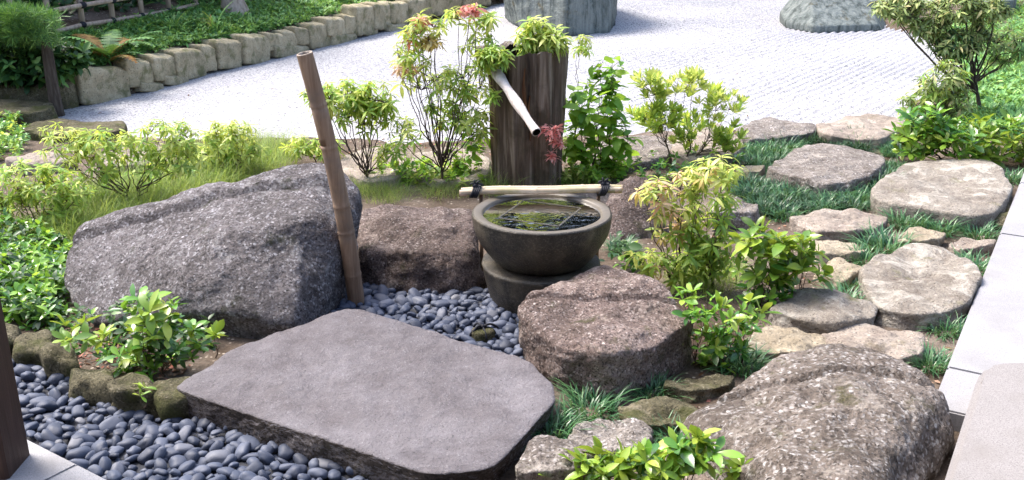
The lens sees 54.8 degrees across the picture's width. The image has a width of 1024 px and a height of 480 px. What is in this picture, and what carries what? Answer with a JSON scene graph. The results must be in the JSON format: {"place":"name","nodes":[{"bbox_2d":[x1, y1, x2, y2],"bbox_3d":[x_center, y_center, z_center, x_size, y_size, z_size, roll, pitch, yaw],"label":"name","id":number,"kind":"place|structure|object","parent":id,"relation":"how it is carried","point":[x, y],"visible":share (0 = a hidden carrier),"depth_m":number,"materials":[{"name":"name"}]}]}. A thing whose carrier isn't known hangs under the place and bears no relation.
{"place":"outdoors","nodes":[
{"label":"outdoors","id":0,"kind":"place"},
{"bbox_2d":[1,111,313,254],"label":"fine grass","id":1,"kind":"structure","parent":0,"point":[101,207],"depth_m":5.47,"materials":[{"name":"plant"}]},
{"bbox_2d":[343,145,513,204],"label":"fine grass","id":2,"kind":"structure","parent":0,"point":[389,192],"depth_m":5.50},
{"bbox_2d":[58,0,959,143],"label":"gravel","id":3,"kind":"structure","parent":0,"point":[753,44],"depth_m":9.34,"materials":[{"name":"gravel"}]},
{"bbox_2d":[0,0,69,116],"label":"conifer tree","id":4,"kind":"object","parent":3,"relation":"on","point":[21,23],"visible":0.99,"depth_m":7.18,"materials":[{"name":"green plant"}]},
{"bbox_2d":[7,440,105,479],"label":"kerb","id":5,"kind":"structure","parent":3,"relation":"on","point":[40,463],"depth_m":2.84,"materials":[{"name":"grey stone"}]},
{"bbox_2d":[0,299,29,479],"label":"pillar","id":6,"kind":"structure","parent":5,"relation":"on","point":[14,452],"depth_m":2.79,"materials":[{"name":"brown wood"}]},
{"bbox_2d":[504,0,616,35],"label":"boulder","id":7,"kind":"object","parent":3,"relation":"on","point":[584,17],"visible":0.87,"depth_m":11.78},
{"bbox_2d":[779,0,885,32],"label":"gravel rock","id":8,"kind":"object","parent":3,"relation":"on","point":[827,16],"visible":0.95,"depth_m":12.12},
{"bbox_2d":[0,0,1023,479],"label":"soil","id":9,"kind":"structure","parent":0,"point":[226,344],"depth_m":4.82,"materials":[{"name":"soil"}]},
{"bbox_2d":[0,109,30,158],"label":"leafy ground cover","id":10,"kind":"object","parent":9,"relation":"on","point":[16,131],"visible":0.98,"depth_m":6.52,"materials":[{"name":"green plant"}]},
{"bbox_2d":[0,99,57,125],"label":"stone","id":11,"kind":"object","parent":9,"relation":"on","point":[32,111],"visible":0.6,"depth_m":7.21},
{"bbox_2d":[0,207,73,330],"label":"leafy ground cover","id":12,"kind":"object","parent":9,"relation":"on","point":[43,283],"visible":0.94,"depth_m":4.15,"materials":[{"name":"green plant"}]},
{"bbox_2d":[5,151,76,175],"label":"stone","id":13,"kind":"object","parent":9,"relation":"on","point":[32,157],"visible":0.26,"depth_m":5.96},
{"bbox_2d":[0,40,95,94],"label":"evergreen shrub","id":14,"kind":"object","parent":9,"relation":"on","point":[70,59],"visible":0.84,"depth_m":7.51,"materials":[{"name":"green plant"}]},
{"bbox_2d":[0,157,96,228],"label":"pieris shrub","id":15,"kind":"object","parent":9,"relation":"on","point":[25,193],"visible":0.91,"depth_m":4.85,"materials":[{"name":"green plant"}]},
{"bbox_2d":[22,118,127,142],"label":"stone","id":16,"kind":"object","parent":9,"relation":"on","point":[35,135],"visible":0.45,"depth_m":6.83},
{"bbox_2d":[0,0,165,15],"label":"hedge","id":17,"kind":"object","parent":9,"relation":"on","point":[119,4],"visible":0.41,"depth_m":9.19,"materials":[{"name":"green plant"}]},
{"bbox_2d":[5,323,189,421],"bbox_3d":[-1.508,0.475,3.413,1.140,0.208,0.223,11,22,28],"label":"stone edging","id":18,"kind":"object","parent":9,"relation":"on","point":[166,399],"visible":0.64,"depth_m":3.23,"materials":[{"name":"stone"}]},
{"bbox_2d":[7,0,198,32],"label":"bamboo fence","id":19,"kind":"object","parent":9,"relation":"on","point":[80,5],"visible":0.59,"depth_m":8.74,"materials":[{"name":"wood"}]},
{"bbox_2d":[34,118,210,201],"bbox_3d":[-2.049,-0.389,5.240,0.863,0.507,0.361,0,20,0],"label":"pieris shrub","id":20,"kind":"object","parent":9,"relation":"on","point":[82,144],"visible":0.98,"depth_m":5.17,"materials":[{"name":"green plant"}]},
{"bbox_2d":[28,301,220,368],"bbox_3d":[-1.434,0.348,3.670,0.878,0.180,0.372,7,21,20],"label":"leafy ground cover","id":21,"kind":"object","parent":9,"relation":"on","point":[40,310],"visible":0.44,"depth_m":3.69,"materials":[{"name":"green plant"}]},
{"bbox_2d":[51,283,216,381],"bbox_3d":[-1.316,0.327,3.408,0.547,0.385,0.294,0,20,0],"label":"glossy shrub","id":22,"kind":"object","parent":9,"relation":"on","point":[163,324],"visible":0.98,"depth_m":3.38,"materials":[{"name":"green plant"}]},
{"bbox_2d":[96,145,181,174],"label":"stone","id":23,"kind":"object","parent":9,"relation":"on","point":[127,153],"visible":0.09,"depth_m":6.02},
{"bbox_2d":[120,31,159,46],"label":"fern","id":24,"kind":"object","parent":9,"relation":"on","point":[135,43],"visible":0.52,"depth_m":8.61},
{"bbox_2d":[33,140,271,206],"bbox_3d":[-2.156,-0.400,5.794,0.876,0.180,1.568,14,24,35],"label":"leafy ground cover","id":25,"kind":"object","parent":9,"relation":"on","point":[135,164],"visible":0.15,"depth_m":5.66,"materials":[{"name":"green plant"}]},
{"bbox_2d":[11,356,367,479],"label":"pebble bed","id":26,"kind":"object","parent":9,"relation":"on","point":[107,441],"visible":0.78,"depth_m":2.97,"materials":[{"name":"gravel"}]},
{"bbox_2d":[132,382,156,408],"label":"seedling","id":27,"kind":"object","parent":26,"relation":"on","point":[140,385],"visible":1,"depth_m":3.13,"materials":[{"name":"green plant"}]},
{"bbox_2d":[177,309,554,479],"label":"flat slab","id":28,"kind":"structure","parent":26,"relation":"on","point":[367,395],"depth_m":3.10,"materials":[{"name":"stone"}]},
{"bbox_2d":[1,0,393,83],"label":"bank ground cover","id":29,"kind":"object","parent":9,"relation":"on","point":[263,19],"visible":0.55,"depth_m":9.66,"materials":[{"name":"plant"}]},
{"bbox_2d":[59,29,154,62],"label":"fern","id":30,"kind":"object","parent":29,"relation":"on","point":[114,44],"visible":0.78,"depth_m":8.22,"materials":[{"name":"green fern leaf"},{"name":"dry brown leaf"}]},
{"bbox_2d":[64,163,362,338],"bbox_3d":[-1.244,0.074,3.967,1.230,0.612,0.735,0,20,0],"label":"boulder","id":31,"kind":"object","parent":9,"relation":"on","point":[258,256],"visible":0.76,"depth_m":3.86,"materials":[{"name":"grey stone"}]},
{"bbox_2d":[190,1,236,29],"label":"sword plant","id":32,"kind":"object","parent":9,"relation":"on","point":[211,21],"visible":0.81,"depth_m":9.61,"materials":[{"name":"green plant"}]},
{"bbox_2d":[202,319,225,357],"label":"seedling","id":33,"kind":"object","parent":9,"relation":"on","point":[215,328],"visible":0.96,"depth_m":3.51,"materials":[{"name":"green plant"}]},
{"bbox_2d":[193,118,269,172],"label":"pieris shrub","id":34,"kind":"object","parent":9,"relation":"on","point":[232,131],"visible":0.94,"depth_m":5.80,"materials":[{"name":"green plant"}]},
{"bbox_2d":[220,0,249,17],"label":"bank tree","id":35,"kind":"object","parent":9,"relation":"on","point":[241,6],"visible":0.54,"depth_m":10.23,"materials":[{"name":"grey plant"}]},
{"bbox_2d":[0,0,490,109],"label":"stone wall","id":36,"kind":"structure","parent":9,"relation":"on","point":[152,72],"depth_m":9.46,"materials":[{"name":"stone"}]},
{"bbox_2d":[278,134,345,163],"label":"pieris shrub","id":37,"kind":"object","parent":9,"relation":"on","point":[311,150],"visible":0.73,"depth_m":6.02,"materials":[{"name":"green plant"}]},
{"bbox_2d":[298,77,406,177],"bbox_3d":[-0.894,-0.595,5.594,0.612,0.648,0.351,0,20,0],"label":"pieris shrub","id":38,"kind":"object","parent":9,"relation":"on","point":[361,105],"visible":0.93,"depth_m":5.52,"materials":[{"name":"green plant"}]},
{"bbox_2d":[341,145,407,187],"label":"stone","id":39,"kind":"object","parent":9,"relation":"on","point":[346,162],"visible":0.29,"depth_m":5.79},
{"bbox_2d":[357,204,486,293],"bbox_3d":[-0.415,0.082,4.340,0.628,0.356,0.556,0,20,0],"label":"boulder","id":40,"kind":"object","parent":9,"relation":"on","point":[404,248],"visible":0.78,"depth_m":4.19,"materials":[{"name":"brown stone"}]},
{"bbox_2d":[327,282,524,359],"bbox_3d":[-0.299,0.304,3.922,1.012,0.086,0.623,8,21,22],"label":"pebble bed","id":41,"kind":"object","parent":9,"relation":"on","point":[455,314],"visible":0.63,"depth_m":3.92,"materials":[{"name":"stone"}]},
{"bbox_2d":[296,51,363,306],"bbox_3d":[-0.689,-0.180,3.825,0.221,1.109,0.081,-16,25,-38],"label":"bamboo pole","id":42,"kind":"object","parent":41,"relation":"on","point":[334,173],"visible":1,"depth_m":3.78,"materials":[{"name":"brown plant"}]},
{"bbox_2d":[469,322,498,342],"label":"tied stone","id":43,"kind":"object","parent":41,"relation":"on","point":[485,333],"visible":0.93,"depth_m":3.67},
{"bbox_2d":[472,194,611,313],"bbox_3d":[0.120,0.088,4.042,0.564,0.438,0.566,0,20,0],"label":"water basin","id":44,"kind":"object","parent":41,"relation":"on","point":[529,243],"visible":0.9,"depth_m":3.86,"materials":[{"name":"stone"}]},
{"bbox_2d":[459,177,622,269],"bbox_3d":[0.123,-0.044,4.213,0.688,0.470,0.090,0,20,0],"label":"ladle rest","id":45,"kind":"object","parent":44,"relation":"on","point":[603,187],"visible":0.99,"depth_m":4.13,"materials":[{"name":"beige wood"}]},
{"bbox_2d":[390,112,490,182],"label":"leafy shrub","id":46,"kind":"object","parent":9,"relation":"on","point":[474,148],"visible":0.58,"depth_m":5.69,"materials":[{"name":"green plant"}]},
{"bbox_2d":[383,2,502,178],"bbox_3d":[-0.383,-0.777,5.496,0.702,1.061,0.354,0,20,0],"label":"pieris shrub","id":47,"kind":"object","parent":9,"relation":"on","point":[404,63],"visible":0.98,"depth_m":5.43,"materials":[{"name":"green plant"}]},
{"bbox_2d":[407,146,490,187],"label":"stone","id":48,"kind":"object","parent":9,"relation":"on","point":[474,173],"visible":0.3,"depth_m":5.77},
{"bbox_2d":[368,156,626,189],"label":"leafy ground cover","id":49,"kind":"object","parent":9,"relation":"on","point":[580,169],"visible":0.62,"depth_m":5.67,"materials":[{"name":"green plant"}]},
{"bbox_2d":[36,138,990,423],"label":"leaf litter","id":50,"kind":"object","parent":9,"relation":"on","point":[192,350],"visible":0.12,"depth_m":3.57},
{"bbox_2d":[474,41,568,185],"bbox_3d":[0.151,-0.618,5.439,0.495,0.855,0.788,-9,22,-25],"label":"tree stump","id":51,"kind":"object","parent":9,"relation":"on","point":[533,88],"visible":0.75,"depth_m":5.45,"materials":[{"name":"brown wood"}]},
{"bbox_2d":[480,87,502,107],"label":"pieris seedling","id":52,"kind":"object","parent":51,"relation":"on","point":[493,96],"visible":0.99,"depth_m":5.31,"materials":[{"name":"green plant"}]},
{"bbox_2d":[469,42,515,77],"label":"pieris seedling","id":53,"kind":"object","parent":51,"relation":"on","point":[486,60],"visible":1,"depth_m":5.25,"materials":[{"name":"green plant"}]},
{"bbox_2d":[507,15,573,62],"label":"pieris seedling","id":54,"kind":"object","parent":51,"relation":"on","point":[543,39],"visible":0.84,"depth_m":5.35,"materials":[{"name":"green plant"}]},
{"bbox_2d":[538,123,566,164],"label":"red sprig","id":55,"kind":"object","parent":51,"relation":"attached to","point":[556,141],"visible":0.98,"depth_m":5.35,"materials":[{"name":"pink plant"}]},
{"bbox_2d":[453,156,625,196],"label":"fine grass","id":56,"kind":"structure","parent":9,"relation":"on","point":[576,182],"depth_m":5.66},
{"bbox_2d":[515,435,594,479],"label":"path stone","id":57,"kind":"object","parent":9,"relation":"on","point":[541,455],"visible":0.77,"depth_m":2.74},
{"bbox_2d":[524,390,601,449],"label":"mondo grass tuft","id":58,"kind":"object","parent":9,"relation":"on","point":[555,425],"visible":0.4,"depth_m":3.08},
{"bbox_2d":[568,34,593,160],"bbox_3d":[0.398,-0.761,5.747,0.163,0.865,0.168,0,20,0],"label":"sapling","id":59,"kind":"object","parent":9,"relation":"on","point":[580,49],"visible":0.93,"depth_m":5.61,"materials":[{"name":"green plant"}]},
{"bbox_2d":[549,376,641,432],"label":"mondo grass tuft","id":60,"kind":"object","parent":9,"relation":"on","point":[595,401],"visible":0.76,"depth_m":3.21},
{"bbox_2d":[562,56,643,177],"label":"leafy shrub","id":61,"kind":"object","parent":9,"relation":"on","point":[581,117],"visible":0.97,"depth_m":5.65,"materials":[{"name":"green plant"}]},
{"bbox_2d":[517,265,693,400],"bbox_3d":[0.320,0.361,3.543,0.543,0.345,0.605,18,26,41],"label":"boulder","id":62,"kind":"object","parent":9,"relation":"on","point":[609,329],"visible":0.91,"depth_m":3.41,"materials":[{"name":"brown stone"}]},
{"bbox_2d":[568,417,653,454],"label":"path stone","id":63,"kind":"object","parent":9,"relation":"on","point":[635,430],"visible":0.4,"depth_m":3.00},
{"bbox_2d":[600,231,645,272],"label":"leafy plant","id":64,"kind":"object","parent":9,"relation":"on","point":[635,245],"visible":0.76,"depth_m":4.41,"materials":[{"name":"green plant"}]},
{"bbox_2d":[602,233,651,255],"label":"mondo grass tuft","id":65,"kind":"object","parent":9,"relation":"on","point":[630,241],"visible":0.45,"depth_m":4.66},
{"bbox_2d":[586,135,672,172],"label":"stone","id":66,"kind":"object","parent":9,"relation":"on","point":[652,143],"visible":0.27,"depth_m":6.21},
{"bbox_2d":[606,175,665,240],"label":"boulder","id":67,"kind":"object","parent":9,"relation":"on","point":[629,217],"visible":0.59,"depth_m":4.84,"materials":[{"name":"brown stone"}]},
{"bbox_2d":[538,420,753,479],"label":"glossy shrub","id":68,"kind":"object","parent":9,"relation":"on","point":[694,455],"visible":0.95,"depth_m":2.69,"materials":[{"name":"green plant"}]},
{"bbox_2d":[618,396,697,434],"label":"path stone","id":69,"kind":"object","parent":9,"relation":"on","point":[646,411],"visible":0.38,"depth_m":3.11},
{"bbox_2d":[628,370,689,401],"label":"mondo grass tuft","id":70,"kind":"object","parent":9,"relation":"on","point":[659,384],"visible":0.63,"depth_m":3.33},
{"bbox_2d":[634,409,683,442],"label":"mondo grass tuft","id":71,"kind":"object","parent":9,"relation":"on","point":[659,438],"visible":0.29,"depth_m":3.06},
{"bbox_2d":[591,146,745,181],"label":"leafy ground cover","id":72,"kind":"object","parent":9,"relation":"on","point":[673,167],"visible":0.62,"depth_m":5.86,"materials":[{"name":"green plant"}]},
{"bbox_2d":[619,154,748,294],"bbox_3d":[0.716,-0.047,4.100,0.549,0.626,0.292,0,20,0],"label":"pieris shrub","id":73,"kind":"object","parent":9,"relation":"on","point":[705,247],"visible":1,"depth_m":4.07,"materials":[{"name":"green plant"}]},
{"bbox_2d":[623,64,749,165],"bbox_3d":[1.049,-0.736,5.989,0.799,0.659,0.383,0,20,0],"label":"pieris shrub","id":74,"kind":"object","parent":9,"relation":"on","point":[722,136],"visible":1,"depth_m":5.92,"materials":[{"name":"green plant"}]},
{"bbox_2d":[663,373,734,403],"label":"path stone","id":75,"kind":"object","parent":9,"relation":"on","point":[704,388],"visible":0.65,"depth_m":3.30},
{"bbox_2d":[670,123,744,168],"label":"stone","id":76,"kind":"object","parent":9,"relation":"on","point":[679,148],"visible":0.27,"depth_m":6.15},
{"bbox_2d":[667,282,781,373],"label":"glossy shrub","id":77,"kind":"object","parent":9,"relation":"on","point":[719,339],"visible":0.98,"depth_m":3.45,"materials":[{"name":"green plant"}]},
{"bbox_2d":[710,194,759,231],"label":"path stone","id":78,"kind":"object","parent":9,"relation":"on","point":[750,211],"visible":0.42,"depth_m":4.92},
{"bbox_2d":[700,330,776,379],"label":"mondo grass tuft","id":79,"kind":"object","parent":9,"relation":"on","point":[755,366],"visible":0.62,"depth_m":3.49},
{"bbox_2d":[734,165,764,178],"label":"stone","id":80,"kind":"object","parent":9,"relation":"on","point":[759,168],"visible":0.31,"depth_m":5.87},
{"bbox_2d":[736,117,816,146],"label":"path stone","id":81,"kind":"object","parent":9,"relation":"on","point":[768,128],"visible":0.55,"depth_m":6.70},
{"bbox_2d":[723,214,833,310],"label":"glossy shrub","id":82,"kind":"object","parent":9,"relation":"on","point":[778,255],"visible":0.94,"depth_m":3.92,"materials":[{"name":"green plant"}]},
{"bbox_2d":[744,325,826,358],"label":"path stone","id":83,"kind":"object","parent":9,"relation":"on","point":[778,340],"visible":0.38,"depth_m":3.64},
{"bbox_2d":[680,343,954,479],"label":"boulder","id":84,"kind":"object","parent":9,"relation":"on","point":[839,411],"visible":0.88,"depth_m":2.85,"materials":[{"name":"stone"}]},
{"bbox_2d":[768,287,877,334],"bbox_3d":[1.225,0.324,3.871,0.342,0.182,0.370,17,26,40],"label":"path stone","id":85,"kind":"object","parent":9,"relation":"on","point":[815,310],"visible":0.59,"depth_m":3.81,"materials":[{"name":"stone"}]},
{"bbox_2d":[766,143,884,196],"bbox_3d":[1.878,-0.386,5.844,0.563,0.196,0.916,15,24,36],"label":"path stone","id":86,"kind":"object","parent":9,"relation":"on","point":[824,166],"visible":0.73,"depth_m":5.69,"materials":[{"name":"stone"}]},
{"bbox_2d":[809,240,863,263],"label":"path stone","id":87,"kind":"object","parent":9,"relation":"on","point":[832,249],"visible":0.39,"depth_m":4.52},
{"bbox_2d":[813,257,860,288],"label":"path stone","id":88,"kind":"object","parent":9,"relation":"on","point":[839,264],"visible":0.34,"depth_m":4.26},
{"bbox_2d":[789,208,887,242],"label":"path stone","id":89,"kind":"object","parent":9,"relation":"on","point":[825,223],"visible":0.57,"depth_m":4.86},
{"bbox_2d":[812,275,876,317],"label":"mondo grass tuft","id":90,"kind":"object","parent":9,"relation":"on","point":[841,288],"visible":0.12,"depth_m":4.08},
{"bbox_2d":[816,113,904,148],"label":"path stone","id":91,"kind":"object","parent":9,"relation":"on","point":[872,125],"visible":0.56,"depth_m":6.67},
{"bbox_2d":[832,239,892,266],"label":"mondo grass tuft","id":92,"kind":"object","parent":9,"relation":"on","point":[867,256],"visible":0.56,"depth_m":4.52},
{"bbox_2d":[821,323,925,366],"bbox_3d":[1.328,0.429,3.607,0.390,0.149,0.359,0,20,0],"label":"path stone","id":93,"kind":"object","parent":9,"relation":"on","point":[895,344],"visible":0.41,"depth_m":3.60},
{"bbox_2d":[835,219,927,253],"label":"mondo grass tuft","id":94,"kind":"object","parent":9,"relation":"on","point":[883,240],"visible":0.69,"depth_m":4.69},
{"bbox_2d":[874,199,949,232],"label":"mondo grass tuft","id":95,"kind":"object","parent":9,"relation":"on","point":[900,220],"visible":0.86,"depth_m":4.97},
{"bbox_2d":[858,243,981,330],"bbox_3d":[1.701,0.217,4.148,0.463,0.188,0.842,12,23,31],"label":"path stone","id":96,"kind":"object","parent":9,"relation":"on","point":[911,286],"visible":0.78,"depth_m":4.01,"materials":[{"name":"stone"}]},
{"bbox_2d":[897,227,945,246],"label":"path stone","id":97,"kind":"object","parent":9,"relation":"on","point":[933,237],"visible":0.43,"depth_m":4.69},
{"bbox_2d":[900,342,953,377],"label":"mondo grass tuft","id":98,"kind":"object","parent":9,"relation":"on","point":[943,361],"visible":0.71,"depth_m":3.52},
{"bbox_2d":[895,212,973,238],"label":"mondo grass tuft","id":99,"kind":"object","parent":9,"relation":"on","point":[947,229],"visible":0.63,"depth_m":4.89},
{"bbox_2d":[893,59,980,124],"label":"weeping shrub","id":100,"kind":"object","parent":9,"relation":"on","point":[952,90],"visible":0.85,"depth_m":7.03,"materials":[{"name":"green plant"}]},
{"bbox_2d":[870,159,1012,231],"bbox_3d":[2.421,-0.258,5.472,0.669,0.194,1.248,13,23,33],"label":"path stone","id":101,"kind":"object","parent":9,"relation":"on","point":[979,191],"visible":0.81,"depth_m":5.21,"materials":[{"name":"stone"}]},
{"bbox_2d":[915,309,967,342],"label":"mondo grass tuft","id":102,"kind":"object","parent":9,"relation":"on","point":[956,329],"visible":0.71,"depth_m":3.77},
{"bbox_2d":[867,0,1023,107],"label":"weeping tree","id":103,"kind":"object","parent":9,"relation":"on","point":[974,12],"visible":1,"depth_m":7.25,"materials":[{"name":"green plant"}]},
{"bbox_2d":[884,98,1023,167],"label":"glossy shrub","id":104,"kind":"object","parent":9,"relation":"on","point":[976,144],"visible":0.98,"depth_m":6.00,"materials":[{"name":"green plant"}]},
{"bbox_2d":[902,0,1023,132],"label":"bank ground cover","id":105,"kind":"object","parent":9,"relation":"on","point":[1008,97],"visible":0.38,"depth_m":8.29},
{"bbox_2d":[948,237,995,256],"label":"path stone","id":106,"kind":"object","parent":9,"relation":"on","point":[969,244],"visible":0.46,"depth_m":4.59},
{"bbox_2d":[951,245,992,275],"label":"mondo grass tuft","id":107,"kind":"object","parent":9,"relation":"on","point":[981,264],"visible":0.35,"depth_m":4.45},
{"bbox_2d":[948,219,1002,239],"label":"mondo grass tuft","id":108,"kind":"object","parent":9,"relation":"on","point":[983,230],"visible":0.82,"depth_m":4.83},
{"bbox_2d":[993,200,1010,230],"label":"path stone","id":109,"kind":"object","parent":9,"relation":"on","point":[1000,218],"visible":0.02,"depth_m":4.96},
{"bbox_2d":[1004,167,1023,185],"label":"mondo grass tuft","id":110,"kind":"object","parent":9,"relation":"on","point":[1013,178],"visible":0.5,"depth_m":5.75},
{"bbox_2d":[638,248,767,298],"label":"fine grass","id":111,"kind":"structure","parent":0,"point":[722,281],"depth_m":4.19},
{"bbox_2d":[720,123,913,223],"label":"mondo grass","id":112,"kind":"structure","parent":0,"point":[781,201],"depth_m":5.46,"materials":[{"name":"plant"}]},
{"bbox_2d":[939,174,1023,455],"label":"pavement","id":113,"kind":"structure","parent":0,"point":[992,334],"depth_m":3.70,"materials":[{"name":"grey stone"}]},
{"bbox_2d":[945,363,1023,479],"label":"granite step","id":114,"kind":"object","parent":113,"relation":"on","point":[989,444],"visible":1,"depth_m":2.77,"materials":[{"name":"stone"}]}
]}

